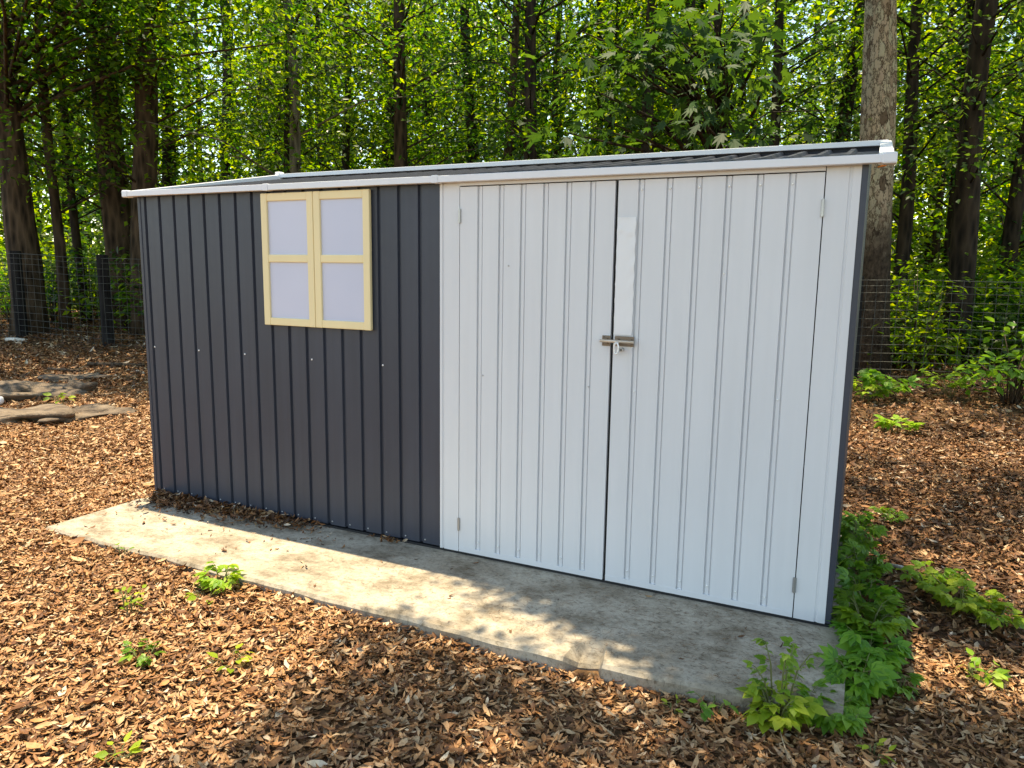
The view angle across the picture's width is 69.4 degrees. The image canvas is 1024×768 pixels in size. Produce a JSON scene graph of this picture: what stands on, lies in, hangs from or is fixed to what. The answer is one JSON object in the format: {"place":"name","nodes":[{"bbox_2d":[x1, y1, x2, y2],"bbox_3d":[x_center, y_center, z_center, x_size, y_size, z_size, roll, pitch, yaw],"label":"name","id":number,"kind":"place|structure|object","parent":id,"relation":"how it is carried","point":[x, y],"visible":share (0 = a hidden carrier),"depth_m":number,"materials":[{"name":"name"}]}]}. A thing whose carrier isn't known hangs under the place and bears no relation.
{"place":"outdoors","nodes":[
{"label":"outdoors","id":0,"kind":"place"},
{"bbox_2d":[85,505,820,695],"bbox_3d":[-0.567,0.845,3.368,3.656,0.030,0.670,5,10,25],"label":"pad debris","id":1,"kind":"object","parent":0,"point":[223,549],"visible":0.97,"depth_m":2.96,"materials":[{"name":"brown plant"}]},
{"bbox_2d":[0,0,1015,264],"label":"sky","id":2,"kind":"structure","parent":0,"point":[209,48],"materials":[{"name":"white"}]},
{"bbox_2d":[0,299,1023,767],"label":"ground","id":3,"kind":"structure","parent":0,"point":[544,673],"depth_m":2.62,"materials":[{"name":"plant"}]},
{"bbox_2d":[0,404,74,427],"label":"rock","id":4,"kind":"object","parent":3,"relation":"on","point":[11,415],"visible":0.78,"depth_m":6.20,"materials":[{"name":"stone"}]},
{"bbox_2d":[0,380,87,402],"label":"rock","id":5,"kind":"object","parent":3,"relation":"on","point":[16,390],"visible":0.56,"depth_m":7.20,"materials":[{"name":"stone"}]},
{"bbox_2d":[0,229,96,323],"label":"understory shrub","id":6,"kind":"object","parent":3,"relation":"on","point":[50,302],"visible":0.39,"depth_m":12.85,"materials":[{"name":"green plant"}]},
{"bbox_2d":[0,73,96,247],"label":"woodland tree","id":7,"kind":"object","parent":3,"relation":"on","point":[39,201],"visible":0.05,"depth_m":20.02,"materials":[{"name":"green plant"}]},
{"bbox_2d":[2,234,103,322],"bbox_3d":[-7.734,-1.690,13.357,2.230,1.967,2.660,-1,9,-15],"label":"understory shrub","id":8,"kind":"object","parent":3,"relation":"on","point":[73,289],"visible":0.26,"depth_m":13.04,"materials":[{"name":"green plant"}]},
{"bbox_2d":[52,205,104,305],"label":"understory shrub","id":9,"kind":"object","parent":3,"relation":"on","point":[92,236],"visible":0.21,"depth_m":14.15,"materials":[{"name":"green plant"}]},
{"bbox_2d":[37,403,137,422],"bbox_3d":[-3.846,0.279,6.589,0.663,0.140,0.847,8,11,41],"label":"rock","id":10,"kind":"object","parent":3,"relation":"on","point":[88,411],"visible":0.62,"depth_m":6.57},
{"bbox_2d":[53,263,134,330],"bbox_3d":[-6.334,-1.393,12.413,2.350,1.333,2.138,-6,11,-36],"label":"understory shrub","id":11,"kind":"object","parent":3,"relation":"on","point":[88,299],"visible":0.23,"depth_m":11.81,"materials":[{"name":"green plant"}]},
{"bbox_2d":[21,16,187,249],"bbox_3d":[-12.464,-7.282,20.857,5.120,9.898,5.998,5,10,25],"label":"woodland tree","id":12,"kind":"object","parent":3,"relation":"on","point":[39,140],"visible":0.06,"depth_m":20.81,"materials":[{"name":"green plant"}]},
{"bbox_2d":[71,247,143,330],"bbox_3d":[-5.580,-1.505,11.797,2.039,1.638,2.098,5,10,25],"label":"understory shrub","id":13,"kind":"object","parent":3,"relation":"on","point":[121,295],"visible":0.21,"depth_m":11.34,"materials":[{"name":"green plant"}]},
{"bbox_2d":[0,4,216,242],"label":"woodland tree","id":14,"kind":"object","parent":3,"relation":"on","point":[86,202],"visible":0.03,"depth_m":17.68,"materials":[{"name":"green plant"}]},
{"bbox_2d":[14,2,210,321],"bbox_3d":[-7.733,-5.144,12.954,4.952,8.391,4.642,0,9,-9],"label":"woodland tree","id":15,"kind":"object","parent":3,"relation":"on","point":[74,218],"visible":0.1,"depth_m":12.92,"materials":[{"name":"green plant"}]},
{"bbox_2d":[0,1,234,330],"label":"woodland tree","id":16,"kind":"object","parent":3,"relation":"on","point":[58,229],"visible":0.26,"depth_m":11.70,"materials":[{"name":"green plant"}]},
{"bbox_2d":[0,0,274,329],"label":"woodland tree","id":17,"kind":"object","parent":3,"relation":"on","point":[115,215],"visible":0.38,"depth_m":11.95,"materials":[{"name":"green plant"}]},
{"bbox_2d":[118,638,165,667],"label":"weed","id":18,"kind":"object","parent":3,"relation":"on","point":[142,659],"visible":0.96,"depth_m":2.62,"materials":[{"name":"green plant"}]},
{"bbox_2d":[23,0,279,188],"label":"woodland tree","id":19,"kind":"object","parent":3,"relation":"on","point":[167,152],"visible":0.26,"depth_m":13.89,"materials":[{"name":"green plant"}]},
{"bbox_2d":[0,0,340,335],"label":"woodland tree","id":20,"kind":"object","parent":3,"relation":"on","point":[144,168],"visible":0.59,"depth_m":11.23,"materials":[{"name":"green plant"}]},
{"bbox_2d":[0,0,360,335],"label":"oak tree","id":21,"kind":"object","parent":3,"relation":"on","point":[19,225],"visible":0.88,"depth_m":10.41,"materials":[{"name":"green plant"}]},
{"bbox_2d":[125,8,263,183],"bbox_3d":[-11.105,-8.822,26.096,5.574,11.424,4.933,-2,9,-18],"label":"woodland tree","id":22,"kind":"object","parent":3,"relation":"on","point":[198,120],"visible":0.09,"depth_m":25.69,"materials":[{"name":"green plant"}]},
{"bbox_2d":[192,561,247,590],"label":"weed","id":23,"kind":"object","parent":3,"relation":"on","point":[212,582],"visible":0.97,"depth_m":3.21,"materials":[{"name":"green plant"}]},
{"bbox_2d":[170,0,313,182],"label":"woodland tree","id":24,"kind":"object","parent":3,"relation":"on","point":[225,76],"visible":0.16,"depth_m":19.25,"materials":[{"name":"green plant"}]},
{"bbox_2d":[191,0,352,176],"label":"woodland tree","id":25,"kind":"object","parent":3,"relation":"on","point":[251,84],"visible":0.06,"depth_m":22.65,"materials":[{"name":"green plant"}]},
{"bbox_2d":[174,1,371,175],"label":"woodland tree","id":26,"kind":"object","parent":3,"relation":"on","point":[251,56],"visible":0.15,"depth_m":18.89,"materials":[{"name":"green plant"}]},
{"bbox_2d":[94,0,492,181],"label":"woodland tree","id":27,"kind":"object","parent":3,"relation":"on","point":[294,138],"visible":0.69,"depth_m":11.84,"materials":[{"name":"green plant"}]},
{"bbox_2d":[160,0,450,181],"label":"woodland tree","id":28,"kind":"object","parent":3,"relation":"on","point":[284,132],"visible":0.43,"depth_m":13.15,"materials":[{"name":"green plant"}]},
{"bbox_2d":[205,0,405,176],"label":"woodland tree","id":29,"kind":"object","parent":3,"relation":"on","point":[309,126],"visible":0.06,"depth_m":21.52,"materials":[{"name":"green plant"}]},
{"bbox_2d":[204,0,416,175],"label":"woodland tree","id":30,"kind":"object","parent":3,"relation":"on","point":[307,116],"visible":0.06,"depth_m":19.20,"materials":[{"name":"green plant"}]},
{"bbox_2d":[199,0,450,174],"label":"woodland tree","id":31,"kind":"object","parent":3,"relation":"on","point":[346,165],"visible":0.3,"depth_m":15.61,"materials":[{"name":"green plant"}]},
{"bbox_2d":[274,0,467,171],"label":"woodland tree","id":32,"kind":"object","parent":3,"relation":"on","point":[385,129],"visible":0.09,"depth_m":20.12,"materials":[{"name":"green plant"}]},
{"bbox_2d":[261,0,493,169],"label":"woodland tree","id":33,"kind":"object","parent":3,"relation":"on","point":[363,161],"visible":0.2,"depth_m":16.49,"materials":[{"name":"green plant"}]},
{"bbox_2d":[227,0,560,176],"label":"woodland tree","id":34,"kind":"object","parent":3,"relation":"on","point":[400,152],"visible":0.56,"depth_m":12.72,"materials":[{"name":"green plant"}]},
{"bbox_2d":[319,0,540,167],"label":"woodland tree","id":35,"kind":"object","parent":3,"relation":"on","point":[423,87],"visible":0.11,"depth_m":18.05,"materials":[{"name":"green plant"}]},
{"bbox_2d":[350,1,509,165],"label":"woodland tree","id":36,"kind":"object","parent":3,"relation":"on","point":[453,120],"visible":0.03,"depth_m":20.83,"materials":[{"name":"green plant"}]},
{"bbox_2d":[46,495,852,733],"bbox_3d":[-0.305,0.880,3.926,3.815,0.220,1.951,5,10,25],"label":"concrete pad","id":37,"kind":"object","parent":3,"relation":"on","point":[257,559],"visible":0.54,"depth_m":3.06,"materials":[{"name":"concrete"}]},
{"bbox_2d":[128,487,407,542],"bbox_3d":[-1.392,0.733,3.952,1.790,0.084,0.328,5,10,25],"label":"leaf drift","id":38,"kind":"object","parent":37,"relation":"on","point":[165,498],"visible":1,"depth_m":4.11,"materials":[{"name":"plant"}]},
{"bbox_2d":[121,140,897,626],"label":"storage shed","id":39,"kind":"structure","parent":37,"relation":"on","point":[425,356],"depth_m":3.29,"materials":[{"name":"grey paint"}]},
{"bbox_2d":[260,189,372,330],"bbox_3d":[-0.988,-0.621,3.711,0.682,0.673,0.020,5,10,25],"label":"window","id":40,"kind":"structure","parent":39,"relation":"in","point":[317,245],"depth_m":3.70,"materials":[{"name":"beige plastic"}]},
{"bbox_2d":[457,181,616,579],"bbox_3d":[0.079,-0.010,3.295,0.736,1.713,0.036,5,10,25],"label":"door","id":41,"kind":"structure","parent":39,"relation":"in","point":[537,260],"depth_m":3.28,"materials":[{"name":"white paint"}]},
{"bbox_2d":[600,172,825,616],"bbox_3d":[0.748,0.049,2.969,0.834,1.713,0.055,5,10,25],"label":"door","id":42,"kind":"structure","parent":39,"relation":"in","point":[716,279],"depth_m":2.95,"materials":[{"name":"white paint"}]},
{"bbox_2d":[343,0,582,165],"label":"woodland tree","id":43,"kind":"object","parent":3,"relation":"on","point":[463,7],"visible":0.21,"depth_m":14.28,"materials":[{"name":"green plant"}]},
{"bbox_2d":[388,0,628,162],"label":"woodland tree","id":44,"kind":"object","parent":3,"relation":"on","point":[516,32],"visible":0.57,"depth_m":12.47,"materials":[{"name":"green plant"}]},
{"bbox_2d":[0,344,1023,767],"bbox_3d":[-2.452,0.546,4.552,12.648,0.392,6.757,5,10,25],"label":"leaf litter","id":45,"kind":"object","parent":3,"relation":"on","point":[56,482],"visible":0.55,"depth_m":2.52,"materials":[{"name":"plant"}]},
{"bbox_2d":[0,251,1023,388],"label":"wire fence","id":46,"kind":"object","parent":3,"relation":"on","point":[20,322],"visible":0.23,"depth_m":10.31,"materials":[{"name":"metal"}]},
{"bbox_2d":[0,0,1023,294],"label":"distant woods","id":47,"kind":"object","parent":3,"relation":"on","point":[48,220],"visible":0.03,"depth_m":23.73,"materials":[{"name":"green plant"}]},
{"bbox_2d":[0,0,1023,272],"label":"distant trunks","id":48,"kind":"object","parent":3,"relation":"on","point":[64,204],"depth_m":26.10,"materials":[{"name":"brown plant"}]},
{"bbox_2d":[366,0,696,162],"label":"woodland tree","id":49,"kind":"object","parent":3,"relation":"on","point":[530,114],"visible":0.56,"depth_m":11.27,"materials":[{"name":"green plant"}]},
{"bbox_2d":[429,0,640,163],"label":"woodland tree","id":50,"kind":"object","parent":3,"relation":"on","point":[485,114],"visible":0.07,"depth_m":15.74,"materials":[{"name":"green plant"}]},
{"bbox_2d":[458,0,615,161],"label":"woodland tree","id":51,"kind":"object","parent":3,"relation":"on","point":[546,27],"visible":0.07,"depth_m":18.42,"materials":[{"name":"green plant"}]},
{"bbox_2d":[415,0,696,161],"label":"woodland tree","id":52,"kind":"object","parent":3,"relation":"on","point":[557,39],"visible":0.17,"depth_m":13.94,"materials":[{"name":"green plant"}]},
{"bbox_2d":[453,0,724,157],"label":"woodland tree","id":53,"kind":"object","parent":3,"relation":"on","point":[546,74],"visible":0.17,"depth_m":13.73,"materials":[{"name":"green plant"}]},
{"bbox_2d":[536,0,735,156],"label":"woodland tree","id":54,"kind":"object","parent":3,"relation":"on","point":[637,84],"visible":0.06,"depth_m":15.26,"materials":[{"name":"green plant"}]},
{"bbox_2d":[537,0,759,157],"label":"woodland tree","id":55,"kind":"object","parent":3,"relation":"on","point":[629,58],"visible":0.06,"depth_m":14.74,"materials":[{"name":"green plant"}]},
{"bbox_2d":[554,0,806,157],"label":"woodland tree","id":56,"kind":"object","parent":3,"relation":"on","point":[651,6],"visible":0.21,"depth_m":12.07,"materials":[{"name":"green plant"}]},
{"bbox_2d":[563,0,804,155],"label":"woodland tree","id":57,"kind":"object","parent":3,"relation":"on","point":[702,7],"visible":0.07,"depth_m":14.69,"materials":[{"name":"green plant"}]},
{"bbox_2d":[565,0,838,154],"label":"woodland tree","id":58,"kind":"object","parent":3,"relation":"on","point":[687,61],"visible":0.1,"depth_m":13.42,"materials":[{"name":"green plant"}]},
{"bbox_2d":[520,0,907,158],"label":"maple tree","id":59,"kind":"object","parent":3,"relation":"on","point":[714,114],"visible":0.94,"depth_m":8.80,"materials":[{"name":"green plant"}]},
{"bbox_2d":[618,0,848,149],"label":"woodland tree","id":60,"kind":"object","parent":3,"relation":"on","point":[785,65],"visible":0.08,"depth_m":15.43,"materials":[{"name":"green plant"}]},
{"bbox_2d":[656,0,835,149],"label":"woodland tree","id":61,"kind":"object","parent":3,"relation":"on","point":[737,16],"visible":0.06,"depth_m":17.44,"materials":[{"name":"green plant"}]},
{"bbox_2d":[735,680,828,733],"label":"bushy creeper","id":62,"kind":"object","parent":3,"relation":"on","point":[796,714],"visible":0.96,"depth_m":2.30,"materials":[{"name":"green plant"}]},
{"bbox_2d":[742,636,824,715],"bbox_3d":[0.852,0.962,2.377,0.204,0.279,0.191,-3,9,-23],"label":"tall seedling","id":63,"kind":"object","parent":3,"relation":"on","point":[788,662],"visible":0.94,"depth_m":2.37,"materials":[{"name":"green plant"}]},
{"bbox_2d":[705,0,862,144],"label":"woodland tree","id":64,"kind":"object","parent":3,"relation":"on","point":[815,15],"visible":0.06,"depth_m":18.05,"materials":[{"name":"green plant"}]},
{"bbox_2d":[700,0,946,236],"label":"woodland tree","id":65,"kind":"object","parent":3,"relation":"on","point":[779,23],"visible":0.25,"depth_m":12.44,"materials":[{"name":"green plant"}]},
{"bbox_2d":[794,678,871,736],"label":"creeper","id":66,"kind":"object","parent":3,"relation":"on","point":[853,719],"visible":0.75,"depth_m":2.33,"materials":[{"name":"green plant"}]},
{"bbox_2d":[687,0,1022,255],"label":"woodland tree","id":67,"kind":"object","parent":3,"relation":"on","point":[845,111],"visible":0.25,"depth_m":12.75,"materials":[{"name":"green plant"}]},
{"bbox_2d":[818,643,900,705],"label":"creeper","id":68,"kind":"object","parent":3,"relation":"on","point":[878,679],"visible":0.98,"depth_m":2.49,"materials":[{"name":"green plant"}]},
{"bbox_2d":[830,538,894,582],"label":"creeper","id":69,"kind":"object","parent":3,"relation":"on","point":[876,566],"visible":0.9,"depth_m":3.40,"materials":[{"name":"green plant"}]},
{"bbox_2d":[786,0,941,257],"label":"woodland tree","id":70,"kind":"object","parent":3,"relation":"on","point":[835,99],"visible":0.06,"depth_m":19.56,"materials":[{"name":"green plant"}]},
{"bbox_2d":[840,516,888,555],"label":"creeper","id":71,"kind":"object","parent":3,"relation":"on","point":[864,542],"visible":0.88,"depth_m":3.67,"materials":[{"name":"green plant"}]},
{"bbox_2d":[826,620,914,672],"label":"creeper","id":72,"kind":"object","parent":3,"relation":"on","point":[853,641],"visible":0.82,"depth_m":2.67,"materials":[{"name":"green plant"}]},
{"bbox_2d":[836,565,904,616],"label":"creeper","id":73,"kind":"object","parent":3,"relation":"on","point":[847,581],"visible":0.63,"depth_m":3.14,"materials":[{"name":"green plant"}]},
{"bbox_2d":[831,583,918,643],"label":"creeper","id":74,"kind":"object","parent":3,"relation":"on","point":[889,626],"visible":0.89,"depth_m":2.90,"materials":[{"name":"green plant"}]},
{"bbox_2d":[858,0,896,375],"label":"pine tree","id":75,"kind":"object","parent":3,"relation":"on","point":[879,88],"visible":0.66,"depth_m":9.12,"materials":[{"name":"brown plant"}]},
{"bbox_2d":[747,0,1010,283],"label":"woodland tree","id":76,"kind":"object","parent":3,"relation":"on","point":[914,244],"visible":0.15,"depth_m":15.97,"materials":[{"name":"green plant"}]},
{"bbox_2d":[857,368,921,400],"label":"weed","id":77,"kind":"object","parent":3,"relation":"on","point":[878,377],"visible":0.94,"depth_m":7.68,"materials":[{"name":"green plant"}]},
{"bbox_2d":[762,0,1023,350],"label":"woodland tree","id":78,"kind":"object","parent":3,"relation":"on","point":[904,223],"visible":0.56,"depth_m":10.99,"materials":[{"name":"green plant"}]},
{"bbox_2d":[796,0,999,266],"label":"woodland tree","id":79,"kind":"object","parent":3,"relation":"on","point":[837,101],"visible":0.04,"depth_m":20.67,"materials":[{"name":"green plant"}]},
{"bbox_2d":[874,414,924,432],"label":"weed","id":80,"kind":"object","parent":3,"relation":"on","point":[886,423],"visible":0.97,"depth_m":6.40,"materials":[{"name":"green plant"}]},
{"bbox_2d":[882,673,926,700],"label":"creeper","id":81,"kind":"object","parent":3,"relation":"on","point":[915,679],"visible":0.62,"depth_m":2.53,"materials":[{"name":"green plant"}]},
{"bbox_2d":[793,0,1023,287],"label":"woodland tree","id":82,"kind":"object","parent":3,"relation":"on","point":[967,15],"visible":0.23,"depth_m":12.43,"materials":[{"name":"green plant"}]},
{"bbox_2d":[814,0,1023,365],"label":"woodland tree","id":83,"kind":"object","parent":3,"relation":"on","point":[968,165],"visible":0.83,"depth_m":9.77,"materials":[{"name":"green plant"}]},
{"bbox_2d":[890,259,963,355],"bbox_3d":[5.614,-1.133,10.926,2.311,1.542,2.247,5,10,25],"label":"understory shrub","id":84,"kind":"object","parent":3,"relation":"on","point":[904,280],"visible":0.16,"depth_m":10.73,"materials":[{"name":"green plant"}]},
{"bbox_2d":[838,0,1023,284],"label":"woodland tree","id":85,"kind":"object","parent":3,"relation":"on","point":[937,248],"visible":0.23,"depth_m":16.86,"materials":[{"name":"green plant"}]},
{"bbox_2d":[895,560,966,590],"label":"weed","id":86,"kind":"object","parent":3,"relation":"on","point":[917,575],"visible":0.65,"depth_m":3.41,"materials":[{"name":"green plant"}]},
{"bbox_2d":[851,0,1014,284],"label":"woodland tree","id":87,"kind":"object","parent":3,"relation":"on","point":[951,11],"visible":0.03,"depth_m":19.44,"materials":[{"name":"green plant"}]},
{"bbox_2d":[867,303,1015,375],"bbox_3d":[5.296,-0.583,9.933,2.436,1.142,2.112,5,10,25],"label":"understory shrub","id":88,"kind":"object","parent":3,"relation":"on","point":[895,363],"visible":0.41,"depth_m":9.51,"materials":[{"name":"green plant"}]},
{"bbox_2d":[918,367,979,397],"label":"weed","id":89,"kind":"object","parent":3,"relation":"on","point":[959,382],"visible":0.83,"depth_m":7.95,"materials":[{"name":"green plant"}]},
{"bbox_2d":[890,251,1008,379],"bbox_3d":[5.408,-0.890,9.647,1.784,1.652,1.936,5,10,25],"label":"understory shrub","id":90,"kind":"object","parent":3,"relation":"on","point":[919,357],"visible":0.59,"depth_m":9.52,"materials":[{"name":"green plant"}]},
{"bbox_2d":[895,251,1017,358],"bbox_3d":[6.703,-1.175,11.110,1.856,1.601,2.164,5,10,25],"label":"understory shrub","id":91,"kind":"object","parent":3,"relation":"on","point":[984,284],"visible":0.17,"depth_m":10.90,"materials":[{"name":"green plant"}]},
{"bbox_2d":[890,290,1023,363],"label":"understory shrub","id":92,"kind":"object","parent":3,"relation":"on","point":[968,331],"visible":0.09,"depth_m":10.37,"materials":[{"name":"green plant"}]},
{"bbox_2d":[892,14,1023,271],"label":"woodland tree","id":93,"kind":"object","parent":3,"relation":"on","point":[985,196],"visible":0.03,"depth_m":20.15,"materials":[{"name":"green plant"}]},
{"bbox_2d":[894,0,1023,336],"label":"woodland tree","id":94,"kind":"object","parent":3,"relation":"on","point":[1011,237],"visible":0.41,"depth_m":11.38,"materials":[{"name":"green plant"}]},
{"bbox_2d":[898,2,1023,273],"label":"woodland tree","id":95,"kind":"object","parent":3,"relation":"on","point":[986,225],"visible":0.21,"depth_m":15.90,"materials":[{"name":"green plant"}]},
{"bbox_2d":[898,15,1023,266],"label":"woodland tree","id":96,"kind":"object","parent":3,"relation":"on","point":[994,247],"visible":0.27,"depth_m":14.58,"materials":[{"name":"green plant"}]},
{"bbox_2d":[918,567,1007,615],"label":"weed","id":97,"kind":"object","parent":3,"relation":"on","point":[967,603],"visible":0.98,"depth_m":3.18,"materials":[{"name":"green plant"}]},
{"bbox_2d":[918,0,1023,274],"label":"woodland tree","id":98,"kind":"object","parent":3,"relation":"on","point":[996,111],"visible":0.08,"depth_m":18.55,"materials":[{"name":"green plant"}]},
{"bbox_2d":[931,280,1023,362],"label":"understory shrub","id":99,"kind":"object","parent":3,"relation":"on","point":[1002,321],"visible":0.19,"depth_m":10.31,"materials":[{"name":"green plant"}]},
{"bbox_2d":[935,292,1023,368],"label":"understory shrub","id":100,"kind":"object","parent":3,"relation":"on","point":[989,314],"visible":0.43,"depth_m":9.52,"materials":[{"name":"green plant"}]},
{"bbox_2d":[955,647,1010,687],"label":"weed","id":101,"kind":"object","parent":3,"relation":"on","point":[998,674],"visible":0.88,"depth_m":2.61,"materials":[{"name":"green plant"}]},
{"bbox_2d":[946,316,1023,406],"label":"shrub","id":102,"kind":"object","parent":3,"relation":"on","point":[1017,374],"visible":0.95,"depth_m":7.53,"materials":[{"name":"green plant"}]},
{"bbox_2d":[959,276,1023,367],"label":"understory shrub","id":103,"kind":"object","parent":3,"relation":"on","point":[1008,309],"visible":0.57,"depth_m":9.94,"materials":[{"name":"green plant"}]},
{"bbox_2d":[968,596,1023,630],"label":"weed","id":104,"kind":"object","parent":3,"relation":"on","point":[983,615],"visible":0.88,"depth_m":3.00,"materials":[{"name":"green plant"}]},
{"bbox_2d":[973,256,1023,355],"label":"understory shrub","id":105,"kind":"object","parent":3,"relation":"on","point":[991,277],"visible":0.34,"depth_m":10.37,"materials":[{"name":"green plant"}]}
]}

